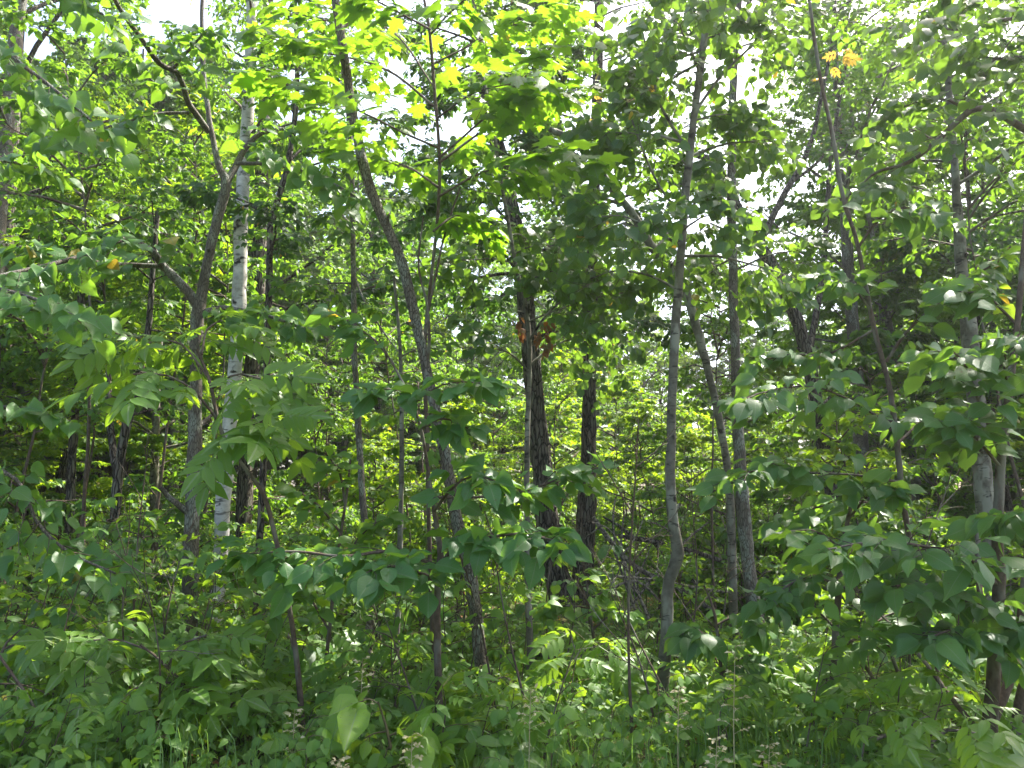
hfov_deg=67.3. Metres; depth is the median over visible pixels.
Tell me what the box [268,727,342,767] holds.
dogwood shrub
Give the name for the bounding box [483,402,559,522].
understory maple tree
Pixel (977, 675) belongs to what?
ash shrub
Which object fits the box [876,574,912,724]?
bare sapling
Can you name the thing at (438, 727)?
dogwood shrub
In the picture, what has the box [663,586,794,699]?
young elm tree
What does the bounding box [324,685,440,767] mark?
young tree
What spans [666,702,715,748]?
hazel shrub
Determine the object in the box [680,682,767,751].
dogwood shrub
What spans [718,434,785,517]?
understory maple tree
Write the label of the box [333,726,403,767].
dogwood shrub
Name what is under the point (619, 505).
hazel shrub
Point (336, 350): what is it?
forest maple tree
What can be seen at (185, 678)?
ash shrub
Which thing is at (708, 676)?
dogwood shrub
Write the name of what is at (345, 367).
tree
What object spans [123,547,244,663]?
dogwood shrub
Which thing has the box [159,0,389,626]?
birch tree
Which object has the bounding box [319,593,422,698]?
dogwood shrub
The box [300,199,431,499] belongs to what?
forest oak tree
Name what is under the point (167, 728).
dogwood shrub
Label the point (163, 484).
understory beech tree
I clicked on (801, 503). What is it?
bare sapling
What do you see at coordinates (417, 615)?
bare sapling
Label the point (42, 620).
hazel shrub
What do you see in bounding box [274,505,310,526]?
hazel shrub
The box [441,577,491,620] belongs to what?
viburnum shrub
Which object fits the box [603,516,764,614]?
fallen branch
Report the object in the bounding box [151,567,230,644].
hazel shrub
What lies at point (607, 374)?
forest maple tree
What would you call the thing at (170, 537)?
dogwood shrub
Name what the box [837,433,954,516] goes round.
understory beech tree
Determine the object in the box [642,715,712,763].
hazel shrub
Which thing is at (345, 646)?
ash shrub
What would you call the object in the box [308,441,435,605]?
understory ash tree
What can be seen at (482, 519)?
dogwood shrub
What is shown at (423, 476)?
understory maple tree
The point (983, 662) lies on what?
hazel shrub
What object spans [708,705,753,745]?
hazel shrub
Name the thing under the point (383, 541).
dogwood shrub
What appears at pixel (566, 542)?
bare sapling
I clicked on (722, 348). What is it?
forest maple tree
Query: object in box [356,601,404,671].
bare sapling
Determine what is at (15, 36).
grey tree
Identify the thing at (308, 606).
dogwood shrub
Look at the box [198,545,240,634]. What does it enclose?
dogwood shrub
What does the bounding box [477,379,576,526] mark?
understory elm tree
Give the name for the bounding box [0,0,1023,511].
sky
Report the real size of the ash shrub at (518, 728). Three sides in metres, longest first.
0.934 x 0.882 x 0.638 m
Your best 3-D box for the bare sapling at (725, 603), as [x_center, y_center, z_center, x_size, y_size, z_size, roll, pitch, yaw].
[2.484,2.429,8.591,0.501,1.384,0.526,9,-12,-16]
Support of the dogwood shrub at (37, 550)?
on the ground at (243, 740)
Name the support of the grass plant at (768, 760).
on the ground at (243, 740)
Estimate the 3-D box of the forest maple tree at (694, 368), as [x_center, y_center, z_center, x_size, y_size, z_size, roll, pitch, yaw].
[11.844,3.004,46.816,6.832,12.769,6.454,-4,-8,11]
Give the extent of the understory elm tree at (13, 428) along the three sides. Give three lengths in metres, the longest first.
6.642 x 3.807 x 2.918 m
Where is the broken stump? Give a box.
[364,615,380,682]
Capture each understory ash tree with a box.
[0,457,65,537]
[85,490,151,549]
[230,476,278,533]
[256,474,293,526]
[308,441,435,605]
[352,465,397,526]
[557,476,574,512]
[596,476,641,519]
[597,489,631,525]
[733,479,771,520]
[776,408,933,590]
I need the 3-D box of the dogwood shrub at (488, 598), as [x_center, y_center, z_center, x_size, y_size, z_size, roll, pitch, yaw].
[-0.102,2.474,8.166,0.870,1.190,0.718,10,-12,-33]
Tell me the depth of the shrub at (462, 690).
5.70 m
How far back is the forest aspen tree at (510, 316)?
31.65 m
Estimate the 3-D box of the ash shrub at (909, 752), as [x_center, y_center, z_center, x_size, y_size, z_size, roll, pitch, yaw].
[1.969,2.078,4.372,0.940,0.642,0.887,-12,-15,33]
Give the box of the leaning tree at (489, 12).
[441,0,739,642]
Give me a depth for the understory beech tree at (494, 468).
18.64 m
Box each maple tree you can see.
[0,19,31,360]
[0,192,135,523]
[0,214,126,479]
[0,327,80,479]
[0,383,61,565]
[0,402,104,574]
[21,82,309,582]
[76,434,166,535]
[79,440,161,511]
[81,447,166,491]
[123,108,293,425]
[128,464,167,479]
[142,178,278,511]
[155,180,322,522]
[202,111,375,522]
[213,0,628,662]
[235,325,339,517]
[257,360,328,519]
[258,306,325,522]
[276,159,423,515]
[299,237,396,517]
[304,412,421,549]
[330,430,421,541]
[342,228,488,474]
[368,392,516,595]
[370,270,503,546]
[375,407,519,549]
[419,450,479,543]
[433,420,523,538]
[438,302,498,458]
[454,342,614,560]
[468,425,506,523]
[475,358,522,468]
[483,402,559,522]
[487,430,571,498]
[489,216,646,450]
[497,389,602,541]
[520,409,626,519]
[545,369,665,555]
[571,399,689,560]
[576,403,677,544]
[601,298,705,502]
[625,424,658,522]
[627,401,733,520]
[627,458,663,527]
[640,430,733,574]
[654,423,754,546]
[657,333,751,462]
[663,404,758,539]
[679,442,733,504]
[695,320,772,430]
[711,353,850,574]
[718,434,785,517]
[719,280,800,441]
[728,413,819,510]
[729,337,802,483]
[767,373,818,496]
[801,241,949,457]
[827,318,947,498]
[831,345,1023,577]
[841,281,973,505]
[931,172,1023,460]
[939,181,1023,457]
[998,120,1023,354]
[1001,326,1023,495]
[1002,364,1023,374]
[1005,396,1023,473]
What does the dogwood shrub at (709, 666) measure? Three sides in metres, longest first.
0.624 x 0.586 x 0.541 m
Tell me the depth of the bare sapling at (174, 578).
6.59 m
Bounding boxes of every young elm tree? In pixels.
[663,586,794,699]
[685,0,1020,725]
[740,467,963,719]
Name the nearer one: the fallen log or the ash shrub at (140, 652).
the ash shrub at (140, 652)
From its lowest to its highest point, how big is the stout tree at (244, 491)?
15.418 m
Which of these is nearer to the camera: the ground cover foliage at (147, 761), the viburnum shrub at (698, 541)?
the ground cover foliage at (147, 761)
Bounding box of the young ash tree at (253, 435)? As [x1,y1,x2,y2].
[41,307,336,734]
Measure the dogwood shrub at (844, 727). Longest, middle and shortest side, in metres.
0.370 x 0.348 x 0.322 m
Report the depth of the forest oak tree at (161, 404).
31.62 m
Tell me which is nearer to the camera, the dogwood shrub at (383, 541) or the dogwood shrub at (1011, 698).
the dogwood shrub at (1011, 698)
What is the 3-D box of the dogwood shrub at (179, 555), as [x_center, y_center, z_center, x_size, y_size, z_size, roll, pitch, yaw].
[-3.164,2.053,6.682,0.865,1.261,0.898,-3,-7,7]
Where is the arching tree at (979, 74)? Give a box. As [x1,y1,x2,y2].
[810,0,1023,244]
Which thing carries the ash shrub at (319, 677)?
on the ground at (243, 740)
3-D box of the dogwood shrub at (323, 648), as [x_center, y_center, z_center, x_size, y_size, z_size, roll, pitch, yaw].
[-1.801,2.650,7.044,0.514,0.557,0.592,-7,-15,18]
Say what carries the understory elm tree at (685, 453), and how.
on the ground at (243, 740)
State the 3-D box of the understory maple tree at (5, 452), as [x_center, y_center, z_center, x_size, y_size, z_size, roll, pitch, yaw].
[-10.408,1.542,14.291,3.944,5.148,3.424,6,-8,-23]
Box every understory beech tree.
[0,436,51,512]
[100,439,201,543]
[134,449,235,547]
[146,423,235,527]
[203,457,289,571]
[257,462,297,521]
[316,447,368,505]
[368,439,440,543]
[435,450,523,529]
[577,423,717,621]
[626,369,818,607]
[700,434,780,528]
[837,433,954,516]
[905,474,946,503]
[910,471,953,505]
[952,439,1023,553]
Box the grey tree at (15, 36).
[0,0,150,362]
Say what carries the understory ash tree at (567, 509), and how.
on the ground at (243, 740)
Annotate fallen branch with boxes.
[556,497,711,622]
[584,554,660,627]
[592,512,652,609]
[601,587,653,625]
[602,512,649,621]
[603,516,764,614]
[615,565,738,593]
[630,521,709,609]
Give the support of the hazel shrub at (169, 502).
on the ground at (243, 740)
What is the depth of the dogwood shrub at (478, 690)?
5.65 m
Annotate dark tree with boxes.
[38,0,402,621]
[672,0,895,600]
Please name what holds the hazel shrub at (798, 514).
on the ground at (243, 740)
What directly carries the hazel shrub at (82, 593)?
on the ground at (243, 740)
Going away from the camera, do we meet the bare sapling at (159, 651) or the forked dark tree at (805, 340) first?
the bare sapling at (159, 651)
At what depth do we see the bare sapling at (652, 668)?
5.85 m
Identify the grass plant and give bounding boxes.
[283,708,306,759]
[330,755,349,767]
[352,656,374,737]
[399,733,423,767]
[516,683,544,767]
[665,686,691,767]
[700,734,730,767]
[717,645,750,767]
[753,742,783,767]
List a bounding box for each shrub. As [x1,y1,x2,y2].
[0,504,34,587]
[0,522,80,641]
[0,523,34,627]
[0,523,37,595]
[0,523,124,616]
[0,526,62,623]
[0,530,101,696]
[0,532,36,593]
[0,533,48,627]
[0,549,137,664]
[0,550,23,646]
[0,555,54,628]
[0,556,47,610]
[0,586,37,628]
[0,630,130,767]
[0,655,55,705]
[0,679,24,697]
[0,690,42,764]
[0,691,125,767]
[0,704,73,767]
[1,510,157,709]
[1,672,60,703]
[3,679,14,687]
[6,559,90,649]
[7,617,168,713]
[7,625,308,767]
[18,473,109,591]
[19,599,96,635]
[21,533,94,627]
[21,571,132,637]
[30,616,150,686]
[33,493,167,629]
[37,538,107,600]
[40,535,100,626]
[44,665,151,712]
[48,537,145,619]
[49,474,225,638]
[49,571,165,639]
[53,626,133,684]
[74,531,177,639]
[78,707,154,749]
[82,542,157,622]
[85,605,205,692]
[86,504,142,546]
[88,691,186,767]
[101,493,183,629]
[105,541,182,644]
[113,546,194,666]
[114,639,270,767]
[116,529,211,629]
[121,720,197,767]
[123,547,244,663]
[124,547,181,624]
[127,736,180,767]
[130,497,214,592]
[141,676,174,684]
[142,488,182,515]
[142,498,183,551]
[147,506,270,639]
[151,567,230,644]
[153,548,265,705]
[154,648,279,733]
[160,701,214,762]
[165,565,218,640]
[169,542,251,624]
[175,526,228,586]
[176,549,261,667]
[196,754,234,767]
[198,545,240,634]
[198,560,304,650]
[200,604,258,660]
[215,712,271,750]
[216,579,290,670]
[217,659,271,702]
[220,523,299,622]
[225,506,318,615]
[225,524,273,613]
[225,696,269,742]
[226,545,246,614]
[229,624,335,712]
[229,699,297,759]
[233,530,337,666]
[239,572,336,696]
[246,519,339,642]
[250,610,361,692]
[254,519,330,630]
[258,709,343,757]
[263,559,325,648]
[264,655,314,692]
[265,540,319,592]
[266,516,295,553]
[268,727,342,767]
[272,709,328,767]
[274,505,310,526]
[282,528,365,623]
[287,515,324,539]
[287,717,309,734]
[289,688,334,722]
[291,664,336,688]
[295,598,374,665]
[295,658,398,724]
[298,697,389,763]
[302,559,377,639]
[303,642,342,688]
[306,533,351,600]
[306,673,385,727]
[307,667,427,751]
[309,724,374,763]
[318,519,393,636]
[318,549,411,622]
[318,601,387,644]
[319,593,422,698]
[320,646,366,680]
[322,570,449,707]
[330,639,457,739]
[331,707,401,755]
[333,670,369,688]
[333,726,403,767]
[341,580,415,651]
[342,528,384,597]
[344,647,402,668]
[346,479,426,548]
[346,641,402,685]
[351,487,393,544]
[352,535,389,556]
[353,509,394,531]
[362,581,450,688]
[368,683,404,709]
[370,704,405,726]
[375,611,461,674]
[384,652,455,704]
[385,545,520,661]
[385,569,454,673]
[385,671,546,767]
[389,628,451,669]
[395,503,467,605]
[400,665,455,696]
[401,705,478,737]
[408,562,468,637]
[412,519,436,562]
[415,515,493,630]
[424,518,487,581]
[431,669,554,749]
[436,687,573,767]
[441,510,477,528]
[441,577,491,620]
[441,577,523,703]
[442,630,488,667]
[443,629,466,643]
[444,700,517,767]
[445,661,471,690]
[450,747,507,767]
[456,567,541,658]
[459,680,501,707]
[460,509,522,601]
[465,664,512,685]
[484,573,542,681]
[489,565,546,653]
[493,581,565,695]
[494,525,535,590]
[496,615,511,648]
[503,678,585,756]
[509,506,571,591]
[514,617,597,673]
[515,544,622,630]
[520,705,600,767]
[522,627,641,730]
[530,706,589,745]
[532,687,610,755]
[538,621,569,636]
[540,637,651,730]
[542,553,616,667]
[546,698,577,725]
[557,664,594,704]
[559,730,623,767]
[560,494,575,570]
[561,667,606,690]
[562,517,610,567]
[562,637,669,713]
[567,652,608,688]
[568,545,632,601]
[573,679,627,710]
[573,735,625,767]
[574,696,651,760]
[576,624,615,643]
[577,697,616,729]
[580,633,611,649]
[581,645,632,670]
[581,684,622,719]
[584,652,640,700]
[594,498,650,576]
[594,529,607,576]
[594,532,618,583]
[601,527,654,585]
[604,624,646,648]
[604,648,653,679]
[609,706,691,767]
[612,762,633,767]
[613,670,706,745]
[623,744,668,767]
[625,617,681,661]
[634,510,690,583]
[638,660,713,719]
[642,531,701,570]
[642,532,726,611]
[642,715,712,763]
[643,541,732,646]
[647,622,660,640]
[649,695,688,723]
[650,695,694,722]
[652,473,764,598]
[652,639,791,745]
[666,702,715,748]
[669,694,765,762]
[670,657,713,696]
[671,661,690,688]
[674,686,691,703]
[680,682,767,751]
[682,490,722,567]
[682,534,738,586]
[694,489,814,623]
[695,499,763,569]
[696,623,735,639]
[699,673,797,753]
[702,668,727,706]
[704,665,747,692]
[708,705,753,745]
[708,753,751,767]
[713,534,822,638]
[714,617,763,648]
[714,646,828,743]
[715,523,773,588]
[717,642,752,659]
[719,617,730,632]
[723,495,826,602]
[743,683,775,729]
[751,484,784,563]
[751,513,770,567]
[760,658,844,737]
[762,648,799,669]
[764,504,796,575]
[765,616,781,644]
[766,498,826,573]
[766,597,879,764]
[766,637,799,676]
[770,667,822,724]
[770,686,942,767]
[772,621,794,647]
[773,555,874,694]
[773,626,802,642]
[776,673,861,737]
[777,642,880,707]
[780,622,831,645]
[781,488,849,574]
[790,609,827,641]
[791,654,865,682]
[795,693,845,716]
[796,720,848,764]
[797,640,854,658]
[802,620,832,636]
[803,684,888,757]
[805,637,963,753]
[811,538,863,621]
[816,570,878,627]
[816,667,1023,767]
[819,637,859,643]
[819,706,888,761]
[820,483,902,614]
[825,600,927,731]
[826,685,908,741]
[846,503,922,615]
[856,656,898,681]
[866,643,905,678]
[874,655,914,672]
[874,661,1014,752]
[879,474,974,631]
[882,565,1017,678]
[882,665,920,680]
[883,686,1023,764]
[904,527,976,625]
[912,686,936,714]
[918,482,1021,588]
[918,565,962,665]
[920,731,959,758]
[928,669,969,710]
[930,656,1023,705]
[931,734,976,767]
[944,539,1023,600]
[947,496,1023,613]
[956,658,1003,691]
[957,695,1014,724]
[973,554,1021,599]
[1004,541,1023,557]
[1006,542,1023,588]
[1006,594,1016,614]
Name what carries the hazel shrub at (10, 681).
on the ground at (243, 740)
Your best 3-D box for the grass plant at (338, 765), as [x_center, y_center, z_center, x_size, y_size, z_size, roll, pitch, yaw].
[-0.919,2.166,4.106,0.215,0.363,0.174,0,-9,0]
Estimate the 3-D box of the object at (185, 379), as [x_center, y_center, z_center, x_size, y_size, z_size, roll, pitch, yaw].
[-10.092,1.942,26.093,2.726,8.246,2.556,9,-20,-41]
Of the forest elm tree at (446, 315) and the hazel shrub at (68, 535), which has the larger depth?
the forest elm tree at (446, 315)
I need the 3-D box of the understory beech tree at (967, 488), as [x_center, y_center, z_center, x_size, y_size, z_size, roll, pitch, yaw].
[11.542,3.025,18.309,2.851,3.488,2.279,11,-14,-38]
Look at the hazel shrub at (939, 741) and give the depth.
4.93 m
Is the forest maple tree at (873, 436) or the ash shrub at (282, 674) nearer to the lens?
the ash shrub at (282, 674)
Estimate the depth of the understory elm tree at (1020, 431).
15.36 m
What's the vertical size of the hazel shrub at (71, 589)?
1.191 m
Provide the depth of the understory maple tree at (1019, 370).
12.68 m
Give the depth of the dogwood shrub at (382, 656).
7.14 m
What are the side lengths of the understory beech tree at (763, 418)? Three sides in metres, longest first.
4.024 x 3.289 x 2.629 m
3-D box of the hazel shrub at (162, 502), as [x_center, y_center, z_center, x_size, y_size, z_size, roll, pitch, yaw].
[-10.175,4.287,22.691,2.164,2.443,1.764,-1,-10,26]
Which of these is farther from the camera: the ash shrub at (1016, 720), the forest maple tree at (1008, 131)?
the forest maple tree at (1008, 131)
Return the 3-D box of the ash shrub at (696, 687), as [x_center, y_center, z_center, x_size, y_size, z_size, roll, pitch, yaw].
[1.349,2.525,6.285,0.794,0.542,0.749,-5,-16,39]
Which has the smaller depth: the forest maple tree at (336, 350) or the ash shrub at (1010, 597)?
the ash shrub at (1010, 597)
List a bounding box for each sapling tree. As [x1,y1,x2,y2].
[260,445,409,679]
[532,583,646,649]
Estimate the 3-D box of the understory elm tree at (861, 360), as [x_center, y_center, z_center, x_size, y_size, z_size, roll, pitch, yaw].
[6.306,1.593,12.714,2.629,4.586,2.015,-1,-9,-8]
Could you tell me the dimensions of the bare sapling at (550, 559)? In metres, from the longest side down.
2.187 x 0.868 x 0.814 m
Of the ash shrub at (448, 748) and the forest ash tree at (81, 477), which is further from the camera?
the forest ash tree at (81, 477)
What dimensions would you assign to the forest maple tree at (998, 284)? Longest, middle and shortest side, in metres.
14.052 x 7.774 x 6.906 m
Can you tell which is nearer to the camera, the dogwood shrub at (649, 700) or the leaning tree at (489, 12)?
the dogwood shrub at (649, 700)
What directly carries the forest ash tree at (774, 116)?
on the ground at (243, 740)
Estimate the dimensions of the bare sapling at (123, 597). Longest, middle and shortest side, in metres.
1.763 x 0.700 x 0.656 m
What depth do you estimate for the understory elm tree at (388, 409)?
27.59 m
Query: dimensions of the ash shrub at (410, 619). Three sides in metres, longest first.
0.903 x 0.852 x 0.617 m
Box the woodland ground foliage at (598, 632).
[5,579,1015,674]
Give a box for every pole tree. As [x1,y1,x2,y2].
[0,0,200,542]
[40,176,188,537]
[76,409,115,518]
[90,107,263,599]
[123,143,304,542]
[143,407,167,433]
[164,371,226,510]
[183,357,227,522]
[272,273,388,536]
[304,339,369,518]
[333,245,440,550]
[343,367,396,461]
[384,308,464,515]
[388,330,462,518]
[398,0,662,675]
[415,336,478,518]
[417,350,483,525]
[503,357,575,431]
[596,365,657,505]
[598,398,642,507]
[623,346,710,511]
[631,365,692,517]
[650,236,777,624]
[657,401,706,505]
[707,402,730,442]
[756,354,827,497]
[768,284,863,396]
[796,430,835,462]
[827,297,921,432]
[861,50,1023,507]
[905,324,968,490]
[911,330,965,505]
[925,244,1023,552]
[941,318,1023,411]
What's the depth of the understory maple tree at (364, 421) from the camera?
19.43 m
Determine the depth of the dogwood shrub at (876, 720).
4.85 m
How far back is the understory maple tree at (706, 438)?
21.70 m
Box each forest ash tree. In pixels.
[0,0,55,161]
[0,0,63,91]
[0,34,124,396]
[0,73,47,384]
[19,14,195,512]
[36,28,190,511]
[75,72,149,530]
[96,79,200,495]
[102,32,298,545]
[197,114,333,522]
[276,194,374,500]
[338,235,440,509]
[444,220,537,431]
[493,201,601,461]
[539,292,602,510]
[542,293,620,527]
[563,343,625,455]
[602,259,664,512]
[666,250,790,435]
[726,0,1023,500]
[736,30,931,417]
[754,297,837,411]
[777,306,831,466]
[793,33,1012,530]
[857,183,951,505]
[973,158,1021,326]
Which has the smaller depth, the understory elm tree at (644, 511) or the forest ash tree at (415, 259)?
the understory elm tree at (644, 511)
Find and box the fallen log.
[506,642,678,659]
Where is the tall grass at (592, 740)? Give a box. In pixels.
[0,649,1012,767]
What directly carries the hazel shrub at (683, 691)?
on the ground at (243, 740)
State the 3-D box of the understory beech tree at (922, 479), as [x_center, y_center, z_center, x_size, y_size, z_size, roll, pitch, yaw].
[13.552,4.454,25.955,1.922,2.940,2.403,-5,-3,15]
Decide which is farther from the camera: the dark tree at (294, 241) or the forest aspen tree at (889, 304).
the forest aspen tree at (889, 304)
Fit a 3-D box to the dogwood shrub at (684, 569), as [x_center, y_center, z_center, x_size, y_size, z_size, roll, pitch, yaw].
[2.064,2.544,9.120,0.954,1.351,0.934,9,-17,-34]
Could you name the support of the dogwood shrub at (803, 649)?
on the ground at (243, 740)
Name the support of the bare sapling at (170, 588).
on the ground at (243, 740)
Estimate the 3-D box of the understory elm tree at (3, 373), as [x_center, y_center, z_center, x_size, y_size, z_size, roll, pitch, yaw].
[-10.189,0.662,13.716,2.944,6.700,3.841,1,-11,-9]
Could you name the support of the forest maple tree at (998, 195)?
on the ground at (243, 740)
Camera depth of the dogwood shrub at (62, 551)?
12.53 m
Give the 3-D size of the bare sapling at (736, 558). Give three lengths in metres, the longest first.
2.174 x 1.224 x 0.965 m
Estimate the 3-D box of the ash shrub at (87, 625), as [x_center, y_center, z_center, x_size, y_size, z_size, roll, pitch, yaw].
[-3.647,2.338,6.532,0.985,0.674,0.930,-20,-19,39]
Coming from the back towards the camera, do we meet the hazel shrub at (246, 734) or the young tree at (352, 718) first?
the hazel shrub at (246, 734)
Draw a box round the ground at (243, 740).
[1,512,984,767]
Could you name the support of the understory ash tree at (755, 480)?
on the ground at (243, 740)
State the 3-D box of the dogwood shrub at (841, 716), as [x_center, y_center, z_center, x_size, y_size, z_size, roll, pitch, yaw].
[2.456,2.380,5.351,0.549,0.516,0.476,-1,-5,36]
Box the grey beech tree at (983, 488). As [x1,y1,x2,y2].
[792,0,1023,599]
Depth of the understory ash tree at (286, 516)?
25.61 m
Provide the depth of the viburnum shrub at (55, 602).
8.20 m
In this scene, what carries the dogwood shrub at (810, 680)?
on the ground at (243, 740)
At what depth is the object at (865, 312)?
19.69 m
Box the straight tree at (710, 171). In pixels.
[654,0,840,644]
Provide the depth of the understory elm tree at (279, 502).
15.47 m
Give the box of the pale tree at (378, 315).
[357,275,483,693]
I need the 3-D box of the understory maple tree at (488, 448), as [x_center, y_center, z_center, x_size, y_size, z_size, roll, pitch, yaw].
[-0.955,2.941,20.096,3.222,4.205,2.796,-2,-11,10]
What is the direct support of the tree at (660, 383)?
on the ground at (243, 740)
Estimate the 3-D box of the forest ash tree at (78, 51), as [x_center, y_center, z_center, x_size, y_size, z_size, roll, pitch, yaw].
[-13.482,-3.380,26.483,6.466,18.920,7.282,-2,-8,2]
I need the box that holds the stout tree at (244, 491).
[87,0,415,593]
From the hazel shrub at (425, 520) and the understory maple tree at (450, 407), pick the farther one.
the hazel shrub at (425, 520)
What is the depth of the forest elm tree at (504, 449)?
37.77 m
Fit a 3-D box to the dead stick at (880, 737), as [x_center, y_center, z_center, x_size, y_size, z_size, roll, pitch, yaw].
[2.502,2.220,4.950,0.934,0.384,0.526,0,-9,0]
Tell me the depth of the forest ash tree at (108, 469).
26.69 m
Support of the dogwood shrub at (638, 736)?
on the ground at (243, 740)
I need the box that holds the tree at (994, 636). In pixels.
[761,216,1023,735]
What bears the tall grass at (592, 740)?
on the ground at (243, 740)
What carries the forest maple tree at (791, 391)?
on the ground at (243, 740)
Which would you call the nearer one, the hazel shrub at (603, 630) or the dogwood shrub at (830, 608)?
the dogwood shrub at (830, 608)
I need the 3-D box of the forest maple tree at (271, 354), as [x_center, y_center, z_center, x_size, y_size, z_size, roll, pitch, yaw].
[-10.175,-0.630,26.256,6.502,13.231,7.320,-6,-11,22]
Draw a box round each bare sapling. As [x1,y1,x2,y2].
[1,516,40,621]
[3,560,55,631]
[4,515,41,621]
[62,650,106,730]
[64,489,156,687]
[85,422,184,639]
[93,531,222,722]
[137,542,206,679]
[142,466,240,639]
[143,527,174,634]
[148,483,172,560]
[154,512,225,600]
[221,566,258,680]
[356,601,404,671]
[362,590,436,710]
[409,481,495,707]
[409,584,424,635]
[431,581,471,667]
[441,505,523,699]
[452,576,490,631]
[488,574,519,628]
[516,483,568,634]
[532,474,592,603]
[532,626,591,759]
[554,505,610,650]
[555,410,689,746]
[560,464,605,605]
[578,522,689,745]
[597,562,654,716]
[602,593,632,643]
[624,480,701,652]
[631,537,727,680]
[634,506,664,607]
[648,470,704,557]
[665,455,737,681]
[676,489,702,534]
[680,491,742,605]
[681,524,720,607]
[692,503,744,594]
[707,497,726,553]
[708,538,756,635]
[787,490,821,632]
[842,586,865,622]
[852,456,938,544]
[860,506,949,621]
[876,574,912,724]
[908,457,988,666]
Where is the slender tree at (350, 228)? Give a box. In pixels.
[260,26,471,634]
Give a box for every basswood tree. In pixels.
[0,0,141,604]
[0,0,394,640]
[206,303,619,747]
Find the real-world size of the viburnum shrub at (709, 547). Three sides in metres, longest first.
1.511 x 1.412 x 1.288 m
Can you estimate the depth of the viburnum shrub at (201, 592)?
10.33 m
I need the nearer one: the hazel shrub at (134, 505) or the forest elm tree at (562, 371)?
the hazel shrub at (134, 505)
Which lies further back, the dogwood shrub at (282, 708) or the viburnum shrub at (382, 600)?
the viburnum shrub at (382, 600)
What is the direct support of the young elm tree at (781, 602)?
on the ground at (243, 740)
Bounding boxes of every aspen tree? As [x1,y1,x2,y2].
[493,230,569,525]
[556,0,831,719]
[781,0,945,499]
[795,39,940,499]
[841,214,922,331]
[854,50,1014,517]
[916,0,1023,548]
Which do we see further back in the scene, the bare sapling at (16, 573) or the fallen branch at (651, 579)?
the fallen branch at (651, 579)
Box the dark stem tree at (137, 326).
[0,196,189,598]
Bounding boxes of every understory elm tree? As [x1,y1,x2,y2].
[0,216,132,582]
[0,271,57,484]
[0,309,68,524]
[19,461,81,512]
[55,413,150,512]
[163,274,321,549]
[267,366,377,547]
[293,366,373,510]
[296,391,368,538]
[329,404,416,509]
[403,449,436,519]
[452,376,532,572]
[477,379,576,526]
[512,366,606,523]
[558,428,615,519]
[572,432,609,513]
[619,419,697,520]
[650,422,699,513]
[687,429,732,468]
[700,393,798,520]
[756,434,804,513]
[766,380,851,512]
[803,343,958,555]
[811,388,928,494]
[835,379,938,501]
[871,344,1022,517]
[969,433,1023,503]
[993,403,1023,486]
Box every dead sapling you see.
[820,613,887,695]
[855,579,898,671]
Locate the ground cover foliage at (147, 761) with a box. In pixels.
[0,620,1013,767]
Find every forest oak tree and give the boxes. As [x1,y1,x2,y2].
[0,0,224,399]
[2,59,197,538]
[31,287,164,499]
[104,53,334,487]
[159,103,220,509]
[299,179,448,461]
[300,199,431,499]
[304,259,440,502]
[381,204,546,509]
[482,288,550,471]
[623,327,710,465]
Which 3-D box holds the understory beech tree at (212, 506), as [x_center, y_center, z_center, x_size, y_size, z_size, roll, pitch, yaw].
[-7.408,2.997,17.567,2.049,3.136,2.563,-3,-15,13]
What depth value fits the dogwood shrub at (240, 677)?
6.12 m
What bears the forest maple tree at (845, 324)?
on the ground at (243, 740)
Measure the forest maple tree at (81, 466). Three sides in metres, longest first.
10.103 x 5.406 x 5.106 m
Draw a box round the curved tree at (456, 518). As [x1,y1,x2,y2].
[331,0,489,703]
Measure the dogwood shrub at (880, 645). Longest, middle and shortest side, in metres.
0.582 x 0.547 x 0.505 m
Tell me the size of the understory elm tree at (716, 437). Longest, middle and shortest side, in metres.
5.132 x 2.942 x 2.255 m
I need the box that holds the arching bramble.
[0,655,49,748]
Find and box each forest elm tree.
[9,185,138,520]
[14,39,303,505]
[290,170,460,477]
[358,208,519,518]
[436,291,564,477]
[493,271,598,473]
[565,367,653,481]
[662,353,727,461]
[686,320,771,483]
[795,334,874,450]
[834,281,933,493]
[845,77,1023,582]
[924,245,1022,483]
[945,0,1023,329]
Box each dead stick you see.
[855,704,937,757]
[930,729,975,747]
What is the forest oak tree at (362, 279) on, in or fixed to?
on the ground at (243, 740)
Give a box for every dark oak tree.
[344,0,715,608]
[482,0,780,606]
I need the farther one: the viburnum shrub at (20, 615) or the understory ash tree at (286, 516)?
the understory ash tree at (286, 516)
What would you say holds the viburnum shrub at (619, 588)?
on the ground at (243, 740)
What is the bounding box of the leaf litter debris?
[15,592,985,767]
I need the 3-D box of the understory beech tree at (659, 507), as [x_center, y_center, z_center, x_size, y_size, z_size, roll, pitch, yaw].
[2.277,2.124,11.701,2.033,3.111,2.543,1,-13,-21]
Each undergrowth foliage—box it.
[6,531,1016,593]
[19,500,771,530]
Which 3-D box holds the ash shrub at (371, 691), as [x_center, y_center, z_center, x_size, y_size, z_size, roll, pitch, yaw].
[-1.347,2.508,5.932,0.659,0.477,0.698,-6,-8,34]

